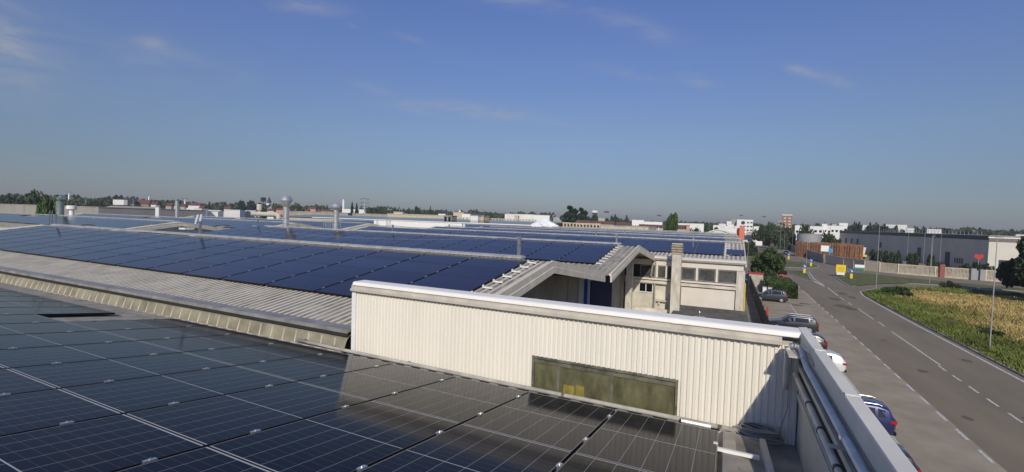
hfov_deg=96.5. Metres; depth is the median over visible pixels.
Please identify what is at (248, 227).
solar panel
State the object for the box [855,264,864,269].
advert sign
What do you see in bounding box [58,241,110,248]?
solar panel
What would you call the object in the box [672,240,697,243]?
solar panel
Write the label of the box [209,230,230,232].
solar panel
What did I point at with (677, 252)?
chimney
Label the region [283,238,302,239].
solar panel
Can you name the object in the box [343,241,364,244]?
solar panel
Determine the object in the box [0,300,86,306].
solar panel
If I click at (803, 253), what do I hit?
pallet stack
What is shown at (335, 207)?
flue
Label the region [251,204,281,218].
roof duct
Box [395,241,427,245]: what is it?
solar panel
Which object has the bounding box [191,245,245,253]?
solar panel
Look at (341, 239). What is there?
solar panel
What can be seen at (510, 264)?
solar panel
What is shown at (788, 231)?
tree
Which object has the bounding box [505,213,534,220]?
shed
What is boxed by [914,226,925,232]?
tree
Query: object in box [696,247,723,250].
solar panel
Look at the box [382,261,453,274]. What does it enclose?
solar panel
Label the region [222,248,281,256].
solar panel
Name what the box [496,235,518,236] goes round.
solar panel
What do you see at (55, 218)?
lifeline post
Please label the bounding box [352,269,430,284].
solar panel
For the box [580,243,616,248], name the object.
solar panel
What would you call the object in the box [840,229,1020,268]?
logistics building
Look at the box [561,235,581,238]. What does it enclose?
solar panel
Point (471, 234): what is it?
solar panel
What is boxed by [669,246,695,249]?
solar panel
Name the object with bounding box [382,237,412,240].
solar panel
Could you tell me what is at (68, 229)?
solar panel
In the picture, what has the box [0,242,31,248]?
solar panel
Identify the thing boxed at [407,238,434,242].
solar panel
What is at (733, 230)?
shed
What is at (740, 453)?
mounting rail
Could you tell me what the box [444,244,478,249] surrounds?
solar panel
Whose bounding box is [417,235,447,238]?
solar panel
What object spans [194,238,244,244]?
solar panel
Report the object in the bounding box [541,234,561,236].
solar panel
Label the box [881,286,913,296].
bush
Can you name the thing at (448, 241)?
solar panel
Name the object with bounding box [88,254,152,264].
solar panel
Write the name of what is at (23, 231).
solar panel
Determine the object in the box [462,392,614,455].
solar panel
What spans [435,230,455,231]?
solar panel
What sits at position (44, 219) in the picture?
solar array
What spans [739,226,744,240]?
tower block
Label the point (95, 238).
solar panel
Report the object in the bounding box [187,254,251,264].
solar panel
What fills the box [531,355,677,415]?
window
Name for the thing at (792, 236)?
tree
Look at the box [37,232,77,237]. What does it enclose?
solar panel
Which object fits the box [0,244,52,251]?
solar panel
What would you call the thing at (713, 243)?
solar panel
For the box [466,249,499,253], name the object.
solar panel
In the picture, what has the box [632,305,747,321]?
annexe
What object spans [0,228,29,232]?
solar panel
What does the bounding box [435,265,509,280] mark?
solar panel
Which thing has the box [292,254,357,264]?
solar panel
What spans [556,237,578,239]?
solar panel
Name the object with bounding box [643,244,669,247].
solar panel
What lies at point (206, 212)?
shed
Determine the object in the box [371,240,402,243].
solar panel
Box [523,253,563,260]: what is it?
solar panel
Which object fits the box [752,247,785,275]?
tree
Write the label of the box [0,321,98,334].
solar panel
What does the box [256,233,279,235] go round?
solar panel
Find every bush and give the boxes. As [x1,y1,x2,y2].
[871,292,894,295]
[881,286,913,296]
[939,280,961,288]
[980,327,1006,336]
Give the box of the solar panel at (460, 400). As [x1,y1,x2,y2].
[372,377,528,423]
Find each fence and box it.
[747,271,770,324]
[879,262,968,278]
[985,270,1001,281]
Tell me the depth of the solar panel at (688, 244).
32.57 m
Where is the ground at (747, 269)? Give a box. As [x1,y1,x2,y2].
[664,226,1002,366]
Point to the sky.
(910, 113)
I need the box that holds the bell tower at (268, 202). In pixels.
[266,197,271,208]
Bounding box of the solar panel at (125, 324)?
[68,318,207,330]
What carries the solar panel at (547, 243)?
on the factory
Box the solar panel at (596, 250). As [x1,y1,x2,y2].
[574,247,611,252]
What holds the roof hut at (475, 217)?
on the hall at (309, 217)
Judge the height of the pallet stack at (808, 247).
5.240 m
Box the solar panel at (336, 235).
[322,233,351,236]
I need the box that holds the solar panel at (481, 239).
[465,237,495,241]
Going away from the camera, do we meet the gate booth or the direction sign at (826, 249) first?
the gate booth
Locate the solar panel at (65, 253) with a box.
[39,249,98,257]
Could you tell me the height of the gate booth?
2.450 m
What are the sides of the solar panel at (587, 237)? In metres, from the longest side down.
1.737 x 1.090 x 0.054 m
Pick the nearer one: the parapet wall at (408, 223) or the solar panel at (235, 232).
the solar panel at (235, 232)
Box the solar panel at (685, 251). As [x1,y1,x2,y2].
[667,248,694,253]
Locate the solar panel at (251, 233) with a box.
[239,232,262,234]
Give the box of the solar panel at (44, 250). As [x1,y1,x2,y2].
[18,246,75,254]
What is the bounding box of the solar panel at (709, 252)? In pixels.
[695,250,723,254]
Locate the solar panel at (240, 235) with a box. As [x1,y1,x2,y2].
[229,234,250,236]
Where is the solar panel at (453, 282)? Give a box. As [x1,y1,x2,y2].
[408,274,490,291]
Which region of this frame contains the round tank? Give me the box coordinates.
[796,233,821,251]
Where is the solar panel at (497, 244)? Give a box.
[482,242,515,247]
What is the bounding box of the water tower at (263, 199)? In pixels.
[260,197,265,211]
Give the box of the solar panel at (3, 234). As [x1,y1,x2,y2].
[0,233,15,235]
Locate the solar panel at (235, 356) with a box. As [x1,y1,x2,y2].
[185,342,336,365]
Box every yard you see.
[552,273,761,323]
[789,243,996,279]
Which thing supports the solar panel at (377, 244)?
on the factory
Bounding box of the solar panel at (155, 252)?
[130,248,185,256]
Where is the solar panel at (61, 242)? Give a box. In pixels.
[39,239,88,245]
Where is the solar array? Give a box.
[0,213,724,241]
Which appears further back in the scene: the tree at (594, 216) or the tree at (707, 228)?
the tree at (594, 216)
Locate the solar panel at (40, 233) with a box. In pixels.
[18,231,61,235]
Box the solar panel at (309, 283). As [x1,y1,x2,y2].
[265,274,348,291]
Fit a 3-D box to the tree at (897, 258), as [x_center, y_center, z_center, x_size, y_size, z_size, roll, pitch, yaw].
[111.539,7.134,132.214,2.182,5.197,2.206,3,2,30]
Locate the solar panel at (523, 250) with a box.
[502,247,539,253]
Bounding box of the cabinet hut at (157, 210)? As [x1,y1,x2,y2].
[155,206,160,215]
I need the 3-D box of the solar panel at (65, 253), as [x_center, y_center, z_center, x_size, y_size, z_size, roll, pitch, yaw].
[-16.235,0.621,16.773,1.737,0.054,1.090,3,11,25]
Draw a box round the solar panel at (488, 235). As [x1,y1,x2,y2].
[479,234,498,235]
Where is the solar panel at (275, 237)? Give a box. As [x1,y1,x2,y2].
[264,236,286,238]
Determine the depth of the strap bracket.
3.03 m
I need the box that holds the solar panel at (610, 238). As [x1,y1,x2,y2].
[603,237,625,240]
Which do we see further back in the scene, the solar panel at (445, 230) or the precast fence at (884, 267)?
the precast fence at (884, 267)
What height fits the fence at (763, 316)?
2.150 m
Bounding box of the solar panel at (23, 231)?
[6,230,41,233]
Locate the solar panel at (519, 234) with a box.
[502,233,524,235]
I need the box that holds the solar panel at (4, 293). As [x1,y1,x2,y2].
[0,291,35,295]
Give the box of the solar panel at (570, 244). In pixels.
[549,242,584,246]
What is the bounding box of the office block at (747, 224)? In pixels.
[737,219,752,239]
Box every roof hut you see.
[470,215,483,219]
[481,216,489,219]
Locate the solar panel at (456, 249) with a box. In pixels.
[438,248,469,251]
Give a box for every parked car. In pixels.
[753,288,787,302]
[769,313,818,331]
[782,332,827,348]
[825,349,846,372]
[860,394,896,435]
[896,443,921,471]
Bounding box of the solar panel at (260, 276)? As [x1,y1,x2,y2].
[221,269,298,284]
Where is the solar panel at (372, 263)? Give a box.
[334,257,402,269]
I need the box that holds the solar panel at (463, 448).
[356,424,571,471]
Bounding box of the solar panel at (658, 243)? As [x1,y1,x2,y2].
[645,242,670,244]
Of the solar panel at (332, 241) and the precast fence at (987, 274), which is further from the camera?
the precast fence at (987, 274)
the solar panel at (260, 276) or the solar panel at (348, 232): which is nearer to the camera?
the solar panel at (260, 276)
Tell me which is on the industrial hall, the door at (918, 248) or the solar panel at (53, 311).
the solar panel at (53, 311)
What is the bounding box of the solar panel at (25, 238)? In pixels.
[4,236,48,241]
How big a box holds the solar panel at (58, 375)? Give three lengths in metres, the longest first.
1.700 x 1.120 x 0.056 m
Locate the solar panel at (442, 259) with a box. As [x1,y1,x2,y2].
[406,253,472,264]
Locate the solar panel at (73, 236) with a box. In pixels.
[52,234,98,238]
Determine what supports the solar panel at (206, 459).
on the industrial hall
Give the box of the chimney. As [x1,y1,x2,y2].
[670,243,683,313]
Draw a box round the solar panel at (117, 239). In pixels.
[91,237,137,242]
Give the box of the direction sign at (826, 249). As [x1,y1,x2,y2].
[821,245,832,254]
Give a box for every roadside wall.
[790,244,824,262]
[826,255,879,271]
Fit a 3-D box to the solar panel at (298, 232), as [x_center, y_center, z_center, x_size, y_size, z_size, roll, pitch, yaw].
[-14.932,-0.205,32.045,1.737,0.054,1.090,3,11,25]
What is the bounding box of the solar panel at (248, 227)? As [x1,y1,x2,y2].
[237,226,261,228]
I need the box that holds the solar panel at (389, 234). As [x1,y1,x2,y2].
[373,233,400,236]
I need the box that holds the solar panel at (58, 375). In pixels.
[9,352,234,388]
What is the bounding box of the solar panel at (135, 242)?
[112,239,161,245]
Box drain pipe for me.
[296,338,740,432]
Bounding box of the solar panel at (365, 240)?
[349,238,379,242]
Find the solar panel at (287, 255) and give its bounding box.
[257,251,317,260]
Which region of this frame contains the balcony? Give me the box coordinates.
[113,200,127,204]
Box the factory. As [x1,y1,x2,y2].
[0,219,746,349]
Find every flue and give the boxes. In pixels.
[174,199,179,217]
[280,196,292,227]
[330,203,342,228]
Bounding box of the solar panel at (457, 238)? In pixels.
[441,236,472,240]
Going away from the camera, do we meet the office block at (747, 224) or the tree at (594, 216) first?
the office block at (747, 224)
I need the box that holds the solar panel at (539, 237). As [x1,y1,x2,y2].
[536,236,558,238]
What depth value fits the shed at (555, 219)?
258.65 m
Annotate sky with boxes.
[0,0,1023,233]
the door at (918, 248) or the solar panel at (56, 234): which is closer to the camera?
the solar panel at (56, 234)
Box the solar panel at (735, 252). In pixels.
[727,249,744,255]
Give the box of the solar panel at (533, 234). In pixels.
[523,233,542,235]
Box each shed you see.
[194,208,207,215]
[208,210,223,217]
[224,209,245,218]
[245,210,249,218]
[343,209,365,213]
[462,213,471,218]
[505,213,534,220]
[534,215,550,220]
[553,217,561,221]
[632,219,643,225]
[644,221,662,229]
[686,223,703,232]
[720,227,736,233]
[753,226,758,241]
[885,224,906,232]
[926,229,941,233]
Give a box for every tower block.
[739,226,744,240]
[782,214,792,228]
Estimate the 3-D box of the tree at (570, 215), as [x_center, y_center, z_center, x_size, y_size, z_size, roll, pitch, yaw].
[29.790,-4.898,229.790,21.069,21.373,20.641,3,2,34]
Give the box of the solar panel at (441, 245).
[419,242,452,247]
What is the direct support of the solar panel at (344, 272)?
on the factory
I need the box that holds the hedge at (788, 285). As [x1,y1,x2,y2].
[764,276,797,298]
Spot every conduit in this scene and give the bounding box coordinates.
[782,343,868,471]
[793,372,843,471]
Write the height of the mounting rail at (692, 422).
0.084 m
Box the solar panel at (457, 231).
[453,230,470,232]
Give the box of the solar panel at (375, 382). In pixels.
[298,364,454,400]
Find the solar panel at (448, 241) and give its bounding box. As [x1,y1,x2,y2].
[430,240,462,243]
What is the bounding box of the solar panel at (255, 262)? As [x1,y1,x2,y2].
[221,257,288,268]
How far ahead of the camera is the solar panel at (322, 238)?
29.52 m
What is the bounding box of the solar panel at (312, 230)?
[300,229,322,231]
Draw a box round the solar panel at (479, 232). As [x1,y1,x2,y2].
[468,231,487,233]
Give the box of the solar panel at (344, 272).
[303,265,377,279]
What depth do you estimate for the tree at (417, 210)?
410.61 m
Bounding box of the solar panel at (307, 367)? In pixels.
[237,352,391,381]
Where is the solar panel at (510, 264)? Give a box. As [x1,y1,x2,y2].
[456,257,526,270]
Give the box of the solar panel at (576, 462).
[555,453,648,471]
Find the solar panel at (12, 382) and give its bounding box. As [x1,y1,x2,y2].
[0,368,57,394]
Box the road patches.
[792,292,1023,420]
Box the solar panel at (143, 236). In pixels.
[124,233,167,238]
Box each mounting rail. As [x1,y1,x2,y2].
[681,418,710,428]
[713,441,759,459]
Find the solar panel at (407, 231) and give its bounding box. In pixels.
[398,230,415,231]
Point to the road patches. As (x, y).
(922, 371)
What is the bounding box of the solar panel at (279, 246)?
[251,242,305,250]
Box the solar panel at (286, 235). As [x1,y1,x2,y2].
[272,234,297,237]
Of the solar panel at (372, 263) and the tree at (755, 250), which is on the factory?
the solar panel at (372, 263)
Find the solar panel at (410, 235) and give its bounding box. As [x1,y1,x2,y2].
[394,234,424,237]
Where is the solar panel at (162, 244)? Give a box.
[137,241,187,247]
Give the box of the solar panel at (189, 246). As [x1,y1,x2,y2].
[164,243,217,250]
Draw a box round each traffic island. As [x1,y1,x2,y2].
[785,261,818,267]
[785,270,811,279]
[833,272,1023,291]
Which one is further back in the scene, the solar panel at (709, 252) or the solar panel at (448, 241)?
the solar panel at (709, 252)
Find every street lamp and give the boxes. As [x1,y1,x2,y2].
[876,222,880,285]
[989,237,1003,345]
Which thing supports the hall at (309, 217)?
on the yard at (752, 314)
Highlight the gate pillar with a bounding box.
[939,264,944,277]
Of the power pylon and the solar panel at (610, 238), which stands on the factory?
the solar panel at (610, 238)
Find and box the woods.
[0,193,1023,235]
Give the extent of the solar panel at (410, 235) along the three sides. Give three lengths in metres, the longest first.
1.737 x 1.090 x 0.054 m
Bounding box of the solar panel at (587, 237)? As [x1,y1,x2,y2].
[581,236,603,238]
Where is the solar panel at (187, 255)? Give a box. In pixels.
[156,251,216,260]
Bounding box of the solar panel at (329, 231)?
[317,230,341,232]
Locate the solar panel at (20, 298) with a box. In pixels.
[0,295,58,300]
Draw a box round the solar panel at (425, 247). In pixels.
[412,246,440,249]
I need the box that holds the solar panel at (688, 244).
[671,243,696,246]
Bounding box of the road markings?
[763,244,1023,463]
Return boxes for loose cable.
[776,343,813,431]
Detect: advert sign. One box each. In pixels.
[836,265,845,274]
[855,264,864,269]
[974,254,983,264]
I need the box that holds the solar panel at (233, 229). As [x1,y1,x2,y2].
[223,228,246,230]
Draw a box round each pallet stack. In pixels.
[795,242,801,256]
[800,243,806,256]
[805,243,812,255]
[810,242,817,251]
[825,243,832,257]
[830,243,837,255]
[835,244,842,256]
[840,244,847,257]
[845,244,853,257]
[851,244,858,258]
[856,245,863,259]
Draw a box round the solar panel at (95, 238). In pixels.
[70,235,116,240]
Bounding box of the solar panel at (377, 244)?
[363,243,391,245]
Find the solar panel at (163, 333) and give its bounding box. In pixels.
[103,325,245,340]
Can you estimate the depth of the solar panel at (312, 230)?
33.02 m
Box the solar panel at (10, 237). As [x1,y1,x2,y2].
[0,234,28,239]
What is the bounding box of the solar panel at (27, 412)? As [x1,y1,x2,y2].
[0,389,121,436]
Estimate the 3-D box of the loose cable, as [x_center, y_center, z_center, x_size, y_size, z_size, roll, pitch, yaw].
[2.965,1.738,4.744,0.162,1.183,0.847,2,2,8]
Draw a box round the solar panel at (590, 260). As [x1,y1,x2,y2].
[558,256,600,263]
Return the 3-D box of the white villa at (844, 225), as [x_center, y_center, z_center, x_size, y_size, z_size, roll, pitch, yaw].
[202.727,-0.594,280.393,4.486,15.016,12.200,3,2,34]
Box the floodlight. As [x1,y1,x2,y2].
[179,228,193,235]
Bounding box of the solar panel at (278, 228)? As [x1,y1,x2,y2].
[265,227,289,229]
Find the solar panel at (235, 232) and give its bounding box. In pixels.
[224,231,246,233]
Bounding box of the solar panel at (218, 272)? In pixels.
[182,265,255,278]
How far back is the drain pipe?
6.45 m
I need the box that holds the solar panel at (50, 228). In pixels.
[32,227,71,230]
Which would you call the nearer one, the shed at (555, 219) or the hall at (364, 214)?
the hall at (364, 214)
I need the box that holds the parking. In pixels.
[747,275,1006,471]
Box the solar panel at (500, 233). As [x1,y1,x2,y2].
[485,232,504,234]
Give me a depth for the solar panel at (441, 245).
25.80 m
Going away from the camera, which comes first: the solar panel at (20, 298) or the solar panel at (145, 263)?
the solar panel at (20, 298)
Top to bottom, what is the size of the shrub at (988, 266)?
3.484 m
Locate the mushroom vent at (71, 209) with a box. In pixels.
[66,205,76,216]
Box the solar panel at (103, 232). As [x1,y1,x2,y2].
[83,230,126,234]
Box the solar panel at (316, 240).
[301,239,322,241]
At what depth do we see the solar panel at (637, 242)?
34.12 m
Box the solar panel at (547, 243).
[521,240,552,245]
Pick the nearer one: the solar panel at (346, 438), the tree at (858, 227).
the solar panel at (346, 438)
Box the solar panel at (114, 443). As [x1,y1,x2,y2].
[0,414,204,471]
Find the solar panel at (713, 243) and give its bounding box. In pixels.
[698,241,724,244]
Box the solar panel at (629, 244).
[619,243,644,246]
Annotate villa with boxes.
[115,199,136,205]
[136,199,151,206]
[795,225,801,239]
[809,226,822,239]
[821,223,826,236]
[830,225,842,239]
[839,223,847,230]
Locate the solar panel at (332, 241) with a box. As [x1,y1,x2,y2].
[320,240,346,242]
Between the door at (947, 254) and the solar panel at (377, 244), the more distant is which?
the door at (947, 254)
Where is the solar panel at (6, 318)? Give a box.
[0,313,63,323]
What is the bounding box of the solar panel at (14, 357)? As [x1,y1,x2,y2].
[0,341,180,368]
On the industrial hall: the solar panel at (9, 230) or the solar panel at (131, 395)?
the solar panel at (131, 395)
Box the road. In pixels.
[760,242,1023,471]
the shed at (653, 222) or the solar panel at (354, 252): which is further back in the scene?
the shed at (653, 222)
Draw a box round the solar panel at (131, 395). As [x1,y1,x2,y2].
[60,366,295,413]
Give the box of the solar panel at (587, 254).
[566,251,606,257]
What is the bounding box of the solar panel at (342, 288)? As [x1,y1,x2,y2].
[316,279,359,296]
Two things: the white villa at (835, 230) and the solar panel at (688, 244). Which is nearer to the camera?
the solar panel at (688, 244)
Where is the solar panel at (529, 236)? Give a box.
[518,236,538,237]
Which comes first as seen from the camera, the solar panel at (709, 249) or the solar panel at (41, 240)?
the solar panel at (41, 240)
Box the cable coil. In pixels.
[734,422,783,444]
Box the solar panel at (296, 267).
[260,261,330,273]
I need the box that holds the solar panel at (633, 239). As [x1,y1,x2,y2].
[625,238,648,241]
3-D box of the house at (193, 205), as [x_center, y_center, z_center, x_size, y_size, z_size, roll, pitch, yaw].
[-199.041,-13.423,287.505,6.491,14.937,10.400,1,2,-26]
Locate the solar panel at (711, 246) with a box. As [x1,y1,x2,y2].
[697,244,723,247]
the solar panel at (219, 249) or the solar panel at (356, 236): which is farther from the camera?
the solar panel at (356, 236)
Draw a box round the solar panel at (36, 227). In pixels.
[18,225,57,229]
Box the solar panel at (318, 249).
[284,245,343,253]
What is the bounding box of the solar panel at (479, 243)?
[456,241,489,245]
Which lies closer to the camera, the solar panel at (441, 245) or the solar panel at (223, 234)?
the solar panel at (441, 245)
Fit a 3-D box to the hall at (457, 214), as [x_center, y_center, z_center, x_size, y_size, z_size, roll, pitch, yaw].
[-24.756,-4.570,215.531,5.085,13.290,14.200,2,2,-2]
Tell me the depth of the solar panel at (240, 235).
31.80 m
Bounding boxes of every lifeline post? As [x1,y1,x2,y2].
[53,214,57,223]
[197,221,202,233]
[515,237,522,255]
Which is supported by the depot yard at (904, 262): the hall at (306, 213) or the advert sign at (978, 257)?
the advert sign at (978, 257)
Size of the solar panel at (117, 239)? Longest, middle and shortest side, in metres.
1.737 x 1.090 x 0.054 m
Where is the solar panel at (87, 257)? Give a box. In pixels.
[62,251,123,261]
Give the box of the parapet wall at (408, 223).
[312,217,557,228]
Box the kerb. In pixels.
[867,296,1023,376]
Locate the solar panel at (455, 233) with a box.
[446,232,464,234]
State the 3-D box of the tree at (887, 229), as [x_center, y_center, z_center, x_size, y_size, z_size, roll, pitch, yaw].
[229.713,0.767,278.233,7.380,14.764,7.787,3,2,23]
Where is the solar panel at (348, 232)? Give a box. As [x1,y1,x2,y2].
[335,231,359,233]
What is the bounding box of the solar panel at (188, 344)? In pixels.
[141,334,287,351]
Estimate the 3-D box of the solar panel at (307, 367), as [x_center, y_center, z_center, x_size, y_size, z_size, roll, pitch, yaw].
[-2.657,1.783,6.327,1.120,0.054,1.700,3,-6,25]
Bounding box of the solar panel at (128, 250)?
[103,246,158,253]
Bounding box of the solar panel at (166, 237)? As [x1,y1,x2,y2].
[145,235,192,240]
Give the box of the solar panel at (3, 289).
[0,288,17,291]
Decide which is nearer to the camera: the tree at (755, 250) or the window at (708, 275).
the window at (708, 275)
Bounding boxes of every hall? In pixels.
[0,204,205,227]
[0,273,917,471]
[107,206,162,208]
[281,214,562,226]
[289,211,351,215]
[352,213,387,216]
[387,213,443,218]
[453,212,465,218]
[469,213,486,215]
[676,225,685,231]
[707,229,732,233]
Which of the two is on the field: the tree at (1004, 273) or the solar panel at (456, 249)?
the tree at (1004, 273)
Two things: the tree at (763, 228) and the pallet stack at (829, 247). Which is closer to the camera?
the pallet stack at (829, 247)
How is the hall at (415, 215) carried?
on the ground at (747, 269)
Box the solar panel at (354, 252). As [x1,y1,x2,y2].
[320,247,382,256]
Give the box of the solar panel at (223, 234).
[213,233,234,235]
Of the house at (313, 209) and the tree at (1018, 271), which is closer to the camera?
the tree at (1018, 271)
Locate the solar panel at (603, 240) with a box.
[598,239,622,242]
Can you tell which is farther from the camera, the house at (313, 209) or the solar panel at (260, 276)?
the house at (313, 209)
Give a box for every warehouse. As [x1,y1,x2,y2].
[457,217,655,230]
[744,232,752,240]
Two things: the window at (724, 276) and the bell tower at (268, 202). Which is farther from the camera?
the bell tower at (268, 202)
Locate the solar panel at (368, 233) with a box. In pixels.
[355,232,379,234]
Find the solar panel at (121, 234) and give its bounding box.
[102,232,144,236]
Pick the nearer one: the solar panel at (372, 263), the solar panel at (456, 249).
the solar panel at (372, 263)
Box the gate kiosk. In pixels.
[969,268,985,280]
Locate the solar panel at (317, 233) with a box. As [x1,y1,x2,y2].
[303,232,331,235]
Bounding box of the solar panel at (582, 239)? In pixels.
[577,238,600,241]
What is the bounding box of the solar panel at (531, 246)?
[511,244,546,248]
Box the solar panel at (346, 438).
[208,401,459,471]
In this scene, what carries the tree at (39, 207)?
on the yard at (752, 314)
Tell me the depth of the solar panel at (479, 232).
41.09 m
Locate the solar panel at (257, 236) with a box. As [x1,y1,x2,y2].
[246,235,268,237]
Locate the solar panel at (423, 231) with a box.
[415,231,433,232]
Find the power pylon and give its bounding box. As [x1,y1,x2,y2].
[360,198,369,212]
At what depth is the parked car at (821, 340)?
38.60 m
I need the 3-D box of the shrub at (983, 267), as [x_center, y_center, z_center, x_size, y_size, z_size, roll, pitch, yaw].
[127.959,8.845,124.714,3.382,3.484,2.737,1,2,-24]
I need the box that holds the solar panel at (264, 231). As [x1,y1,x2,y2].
[252,229,279,232]
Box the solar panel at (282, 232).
[268,230,295,233]
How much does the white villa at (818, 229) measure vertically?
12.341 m
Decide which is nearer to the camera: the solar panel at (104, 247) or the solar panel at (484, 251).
the solar panel at (104, 247)
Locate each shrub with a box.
[763,269,786,284]
[936,262,951,273]
[957,263,973,272]
[971,262,981,270]
[979,264,988,269]
[984,263,994,272]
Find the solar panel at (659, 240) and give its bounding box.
[648,239,672,242]
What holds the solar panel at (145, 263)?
on the factory
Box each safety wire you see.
[59,215,501,239]
[263,220,594,235]
[453,225,683,236]
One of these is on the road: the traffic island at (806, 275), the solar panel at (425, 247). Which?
the traffic island at (806, 275)
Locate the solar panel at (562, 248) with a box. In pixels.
[542,245,578,250]
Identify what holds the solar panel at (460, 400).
on the industrial hall
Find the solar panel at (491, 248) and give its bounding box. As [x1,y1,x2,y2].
[472,246,508,250]
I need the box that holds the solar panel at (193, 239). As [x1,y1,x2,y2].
[168,236,217,242]
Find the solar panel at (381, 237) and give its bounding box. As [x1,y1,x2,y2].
[363,235,390,239]
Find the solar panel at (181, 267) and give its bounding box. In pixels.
[147,261,218,273]
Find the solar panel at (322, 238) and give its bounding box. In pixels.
[308,236,337,239]
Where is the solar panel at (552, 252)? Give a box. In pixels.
[533,249,571,255]
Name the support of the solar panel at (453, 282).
on the factory
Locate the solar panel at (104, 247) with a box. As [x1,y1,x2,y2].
[78,243,131,250]
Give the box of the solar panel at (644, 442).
[575,410,717,471]
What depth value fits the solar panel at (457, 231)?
41.89 m
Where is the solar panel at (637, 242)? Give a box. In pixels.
[621,240,646,243]
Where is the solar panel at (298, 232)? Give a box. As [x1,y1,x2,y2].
[285,231,312,234]
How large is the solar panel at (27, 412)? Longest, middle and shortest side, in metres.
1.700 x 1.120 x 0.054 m
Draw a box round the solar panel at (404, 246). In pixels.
[388,244,413,247]
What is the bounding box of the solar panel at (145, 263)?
[116,257,182,269]
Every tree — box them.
[0,193,10,203]
[11,196,24,203]
[24,189,47,204]
[35,198,46,214]
[44,196,55,215]
[66,199,80,205]
[85,198,99,206]
[95,199,106,206]
[106,199,114,205]
[212,205,224,210]
[237,200,248,209]
[247,200,255,209]
[255,204,267,218]
[294,204,306,210]
[350,202,353,212]
[373,206,382,213]
[381,206,392,213]
[392,207,401,213]
[402,208,411,213]
[414,206,421,214]
[559,205,578,224]
[577,207,587,219]
[592,213,597,220]
[613,214,618,224]
[665,212,677,230]
[704,224,713,232]
[745,240,754,255]
[748,241,757,255]
[750,253,758,271]
[751,229,760,240]
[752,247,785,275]
[757,225,772,245]
[761,230,778,245]
[767,221,776,232]
[770,231,788,247]
[775,223,784,235]
[778,241,789,249]
[784,226,794,242]
[788,233,796,245]
[799,224,813,241]
[821,231,828,242]
[826,233,837,243]
[847,221,863,230]
[864,223,873,231]
[869,249,875,260]
[873,222,884,231]
[874,250,881,261]
[881,250,888,265]
[883,226,898,231]
[887,252,894,266]
[893,252,902,266]
[894,225,904,231]
[905,253,914,268]
[913,253,919,267]
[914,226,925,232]
[925,253,935,269]
[995,236,1023,287]
[1012,250,1023,284]
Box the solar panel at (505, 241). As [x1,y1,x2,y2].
[492,239,525,243]
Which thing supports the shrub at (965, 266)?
on the ground at (747, 269)
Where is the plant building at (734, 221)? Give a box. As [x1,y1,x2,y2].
[731,219,736,225]
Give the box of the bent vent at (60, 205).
[56,195,65,214]
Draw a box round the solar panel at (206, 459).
[116,446,271,471]
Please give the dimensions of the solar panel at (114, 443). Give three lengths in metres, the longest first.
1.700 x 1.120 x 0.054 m
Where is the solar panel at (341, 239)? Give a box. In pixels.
[329,237,359,240]
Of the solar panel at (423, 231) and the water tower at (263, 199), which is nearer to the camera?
the solar panel at (423, 231)
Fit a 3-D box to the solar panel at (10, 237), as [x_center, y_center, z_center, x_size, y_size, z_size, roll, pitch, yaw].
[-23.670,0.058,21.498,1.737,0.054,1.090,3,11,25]
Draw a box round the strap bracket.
[828,443,845,450]
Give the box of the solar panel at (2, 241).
[0,240,12,243]
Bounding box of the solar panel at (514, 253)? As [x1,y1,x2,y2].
[496,251,530,255]
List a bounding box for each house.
[150,201,159,206]
[165,203,173,208]
[180,203,187,208]
[188,203,202,207]
[224,206,232,209]
[267,209,275,219]
[276,208,282,215]
[308,207,317,211]
[438,211,446,214]
[575,220,590,224]
[591,221,614,224]
[615,222,631,225]
[647,224,658,229]
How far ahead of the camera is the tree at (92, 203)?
309.08 m
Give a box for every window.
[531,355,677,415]
[639,282,652,292]
[640,265,654,276]
[658,266,665,277]
[667,267,671,278]
[681,268,694,279]
[698,269,714,281]
[718,270,736,283]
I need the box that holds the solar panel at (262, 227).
[250,227,275,228]
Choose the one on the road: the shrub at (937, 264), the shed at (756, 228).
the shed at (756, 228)
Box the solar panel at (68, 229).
[50,228,85,231]
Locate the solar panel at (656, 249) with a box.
[643,247,667,251]
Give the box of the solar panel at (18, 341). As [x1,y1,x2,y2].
[0,331,137,349]
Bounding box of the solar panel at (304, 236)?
[288,235,315,238]
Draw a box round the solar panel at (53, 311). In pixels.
[0,306,114,315]
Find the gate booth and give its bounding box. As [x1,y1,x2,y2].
[748,272,763,286]
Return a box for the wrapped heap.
[531,218,557,226]
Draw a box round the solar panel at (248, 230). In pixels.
[238,229,263,231]
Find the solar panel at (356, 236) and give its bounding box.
[342,234,371,237]
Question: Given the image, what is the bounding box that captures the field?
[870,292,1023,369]
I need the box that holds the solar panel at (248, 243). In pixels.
[222,240,275,247]
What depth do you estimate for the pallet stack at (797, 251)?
173.47 m
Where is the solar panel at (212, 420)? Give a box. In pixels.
[125,381,369,446]
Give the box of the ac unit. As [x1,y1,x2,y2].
[443,215,456,219]
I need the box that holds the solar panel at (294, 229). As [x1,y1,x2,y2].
[283,228,305,230]
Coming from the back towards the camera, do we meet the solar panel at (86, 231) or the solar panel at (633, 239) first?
the solar panel at (633, 239)
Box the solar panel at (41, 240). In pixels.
[21,238,68,243]
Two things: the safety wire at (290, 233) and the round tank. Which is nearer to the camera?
the safety wire at (290, 233)
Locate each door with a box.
[590,275,611,306]
[917,247,920,261]
[945,252,949,265]
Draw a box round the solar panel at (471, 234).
[461,233,481,235]
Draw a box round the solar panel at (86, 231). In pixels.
[66,229,105,233]
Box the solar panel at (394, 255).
[362,250,425,260]
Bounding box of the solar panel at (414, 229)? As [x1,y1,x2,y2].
[405,228,423,230]
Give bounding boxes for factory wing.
[0,212,380,235]

